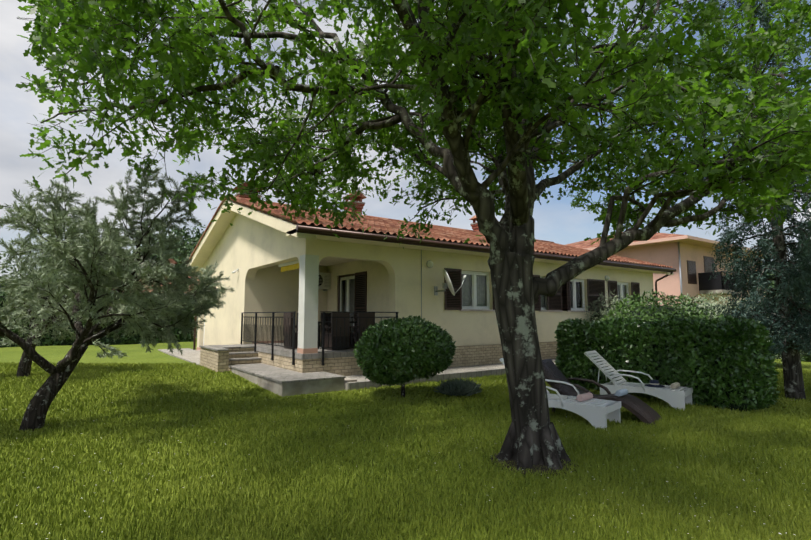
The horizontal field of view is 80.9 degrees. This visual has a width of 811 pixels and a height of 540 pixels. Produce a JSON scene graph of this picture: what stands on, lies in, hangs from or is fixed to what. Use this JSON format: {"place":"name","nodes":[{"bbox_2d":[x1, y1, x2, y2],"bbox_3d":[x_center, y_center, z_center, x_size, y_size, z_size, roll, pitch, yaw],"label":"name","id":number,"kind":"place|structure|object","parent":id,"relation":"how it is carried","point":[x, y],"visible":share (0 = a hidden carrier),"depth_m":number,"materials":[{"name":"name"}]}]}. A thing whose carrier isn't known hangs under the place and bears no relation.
{"place":"outdoors","nodes":[
{"label":"outdoors","id":0,"kind":"place"},
{"bbox_2d":[0,253,40,292],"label":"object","id":1,"kind":"object","parent":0,"point":[14,265],"depth_m":55.98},
{"bbox_2d":[0,338,810,539],"bbox_3d":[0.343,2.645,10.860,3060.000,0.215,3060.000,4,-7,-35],"label":"ground","id":2,"kind":"structure","parent":0,"point":[136,353],"depth_m":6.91,"materials":[{"name":"green plant"}]},
{"bbox_2d":[0,232,126,376],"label":"olive","id":3,"kind":"object","parent":2,"relation":"on","point":[64,323],"depth_m":11.78,"materials":[{"name":"green plant"}]},
{"bbox_2d":[0,289,196,347],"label":"hedge","id":4,"kind":"object","parent":2,"relation":"on","point":[134,339],"depth_m":25.31,"materials":[{"name":"green plant"}]},
{"bbox_2d":[0,162,235,431],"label":"olive","id":5,"kind":"object","parent":2,"relation":"on","point":[113,247],"depth_m":7.25,"materials":[{"name":"green plant"}]},
{"bbox_2d":[140,254,182,270],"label":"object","id":6,"kind":"object","parent":2,"relation":"on","point":[173,259],"depth_m":42.86,"materials":[{"name":"green plant"}]},
{"bbox_2d":[132,225,205,266],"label":"tree","id":7,"kind":"object","parent":2,"relation":"on","point":[184,234],"depth_m":57.98,"materials":[{"name":"green plant"}]},
{"bbox_2d":[173,233,202,266],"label":"tree","id":8,"kind":"object","parent":2,"relation":"on","point":[188,248],"depth_m":50.17,"materials":[{"name":"green plant"}]},
{"bbox_2d":[158,344,556,395],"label":"terrace","id":9,"kind":"structure","parent":2,"relation":"on","point":[243,360],"depth_m":12.20,"materials":[{"name":"concrete"}]},
{"bbox_2d":[240,311,398,365],"bbox_3d":[-3.185,1.815,13.105,5.614,1.312,2.214,-3,-6,25],"label":"railing","id":10,"kind":"object","parent":9,"relation":"on","point":[246,335],"visible":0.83,"depth_m":12.49,"materials":[{"name":"grey metal"}]},
{"bbox_2d":[353,315,455,397],"bbox_3d":[-0.009,1.820,9.853,2.087,1.734,2.012,4,-7,-35],"label":"bush","id":11,"kind":"object","parent":2,"relation":"on","point":[369,344],"depth_m":9.20,"materials":[{"name":"green plant"}]},
{"bbox_2d":[10,382,802,539],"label":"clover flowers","id":12,"kind":"object","parent":2,"relation":"on","point":[436,470],"visible":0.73,"depth_m":4.61,"materials":[{"name":"white plant"}]},
{"bbox_2d":[15,0,810,475],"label":"tree","id":13,"kind":"object","parent":2,"relation":"on","point":[196,75],"depth_m":5.53,"materials":[{"name":"green plant"}]},
{"bbox_2d":[187,180,675,375],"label":"house","id":14,"kind":"structure","parent":2,"relation":"on","point":[266,262],"depth_m":14.96,"materials":[{"name":"beige paint"}]},
{"bbox_2d":[283,312,374,349],"bbox_3d":[-2.362,1.725,13.671,2.175,1.000,2.400,4,-7,-35],"label":"outdoor furniture","id":15,"kind":"object","parent":14,"relation":"on","point":[365,322],"visible":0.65,"depth_m":12.97,"materials":[{"name":"grey"}]},
{"bbox_2d":[434,283,446,294],"bbox_3d":[1.017,0.554,13.718,0.120,0.340,0.470,4,-7,-35],"label":"dish mount","id":16,"kind":"object","parent":14,"relation":"attached to","point":[444,287],"visible":0.98,"depth_m":13.70,"materials":[{"name":"grey metal"}]},
{"bbox_2d":[230,199,672,267],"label":"roof tiles","id":17,"kind":"object","parent":14,"relation":"on","point":[383,226],"visible":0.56,"depth_m":15.47,"materials":[{"name":"tile"}]},
{"bbox_2d":[444,269,465,295],"bbox_3d":[1.308,0.361,13.570,0.677,0.751,0.690,4,-7,-35],"label":"dish","id":18,"kind":"object","parent":14,"relation":"attached to","point":[449,283],"visible":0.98,"depth_m":13.37,"materials":[{"name":"white metal"}]},
{"bbox_2d":[113,232,764,337],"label":"background buildings","id":19,"kind":"structure","parent":2,"relation":"on","point":[688,258],"depth_m":26.85,"materials":[{"name":"paint"}]},
{"bbox_2d":[433,378,483,395],"bbox_3d":[1.096,2.414,9.962,1.118,0.373,1.104,4,-7,-35],"label":"shrub","id":20,"kind":"object","parent":2,"relation":"on","point":[456,387],"visible":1,"depth_m":9.72,"materials":[{"name":"green plant"}]},
{"bbox_2d":[500,358,620,429],"bbox_3d":[2.479,1.949,7.779,1.788,0.938,0.748,-5,-7,41],"label":"lounger","id":21,"kind":"object","parent":2,"relation":"on","point":[596,413],"visible":0.56,"depth_m":7.32,"materials":[{"name":"white plastic"}]},
{"bbox_2d":[542,359,662,425],"bbox_3d":[3.216,2.039,8.096,1.932,0.902,0.800,-5,-7,41],"label":"lounger","id":22,"kind":"object","parent":2,"relation":"on","point":[641,410],"visible":0.77,"depth_m":7.92,"materials":[{"name":"wicker"}]},
{"bbox_2d":[580,289,647,322],"bbox_3d":[7.720,2.139,18.088,2.810,2.826,2.868,4,-7,-35],"label":"shrub","id":23,"kind":"object","parent":2,"relation":"on","point":[609,303],"depth_m":17.82,"materials":[{"name":"green plant"}]},
{"bbox_2d":[584,350,692,409],"bbox_3d":[4.473,2.089,9.226,1.788,0.938,0.748,-5,-7,41],"label":"lounger","id":24,"kind":"object","parent":2,"relation":"on","point":[675,395],"visible":0.92,"depth_m":8.96,"materials":[{"name":"white plastic"}]},
{"bbox_2d":[597,289,722,321],"bbox_3d":[7.296,1.790,13.831,2.950,2.461,3.295,4,-7,-35],"label":"bush","id":25,"kind":"object","parent":2,"relation":"on","point":[622,307],"depth_m":13.58,"materials":[{"name":"green plant"}]},
{"bbox_2d":[553,314,779,411],"bbox_3d":[5.242,1.940,10.210,1.764,1.904,4.442,4,-7,-35],"label":"hedge","id":26,"kind":"object","parent":2,"relation":"on","point":[747,336],"depth_m":9.06,"materials":[{"name":"green plant"}]},
{"bbox_2d":[671,291,751,319],"bbox_3d":[9.495,1.942,15.026,2.890,2.629,2.891,4,-7,-35],"label":"shrub","id":27,"kind":"object","parent":2,"relation":"on","point":[700,298],"depth_m":14.64,"materials":[{"name":"green plant"}]},
{"bbox_2d":[677,303,810,361],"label":"hedge","id":28,"kind":"object","parent":2,"relation":"on","point":[806,358],"depth_m":17.43,"materials":[{"name":"green plant"}]},
{"bbox_2d":[702,0,810,399],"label":"tree","id":29,"kind":"object","parent":2,"relation":"on","point":[805,270],"depth_m":9.61,"materials":[{"name":"green plant"}]},
{"bbox_2d":[721,287,810,365],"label":"shrub","id":30,"kind":"object","parent":2,"relation":"on","point":[756,314],"depth_m":15.63,"materials":[{"name":"green plant"}]},
{"bbox_2d":[0,0,810,277],"label":"sky","id":31,"kind":"structure","parent":0,"point":[555,221],"materials":[{"name":"white"}]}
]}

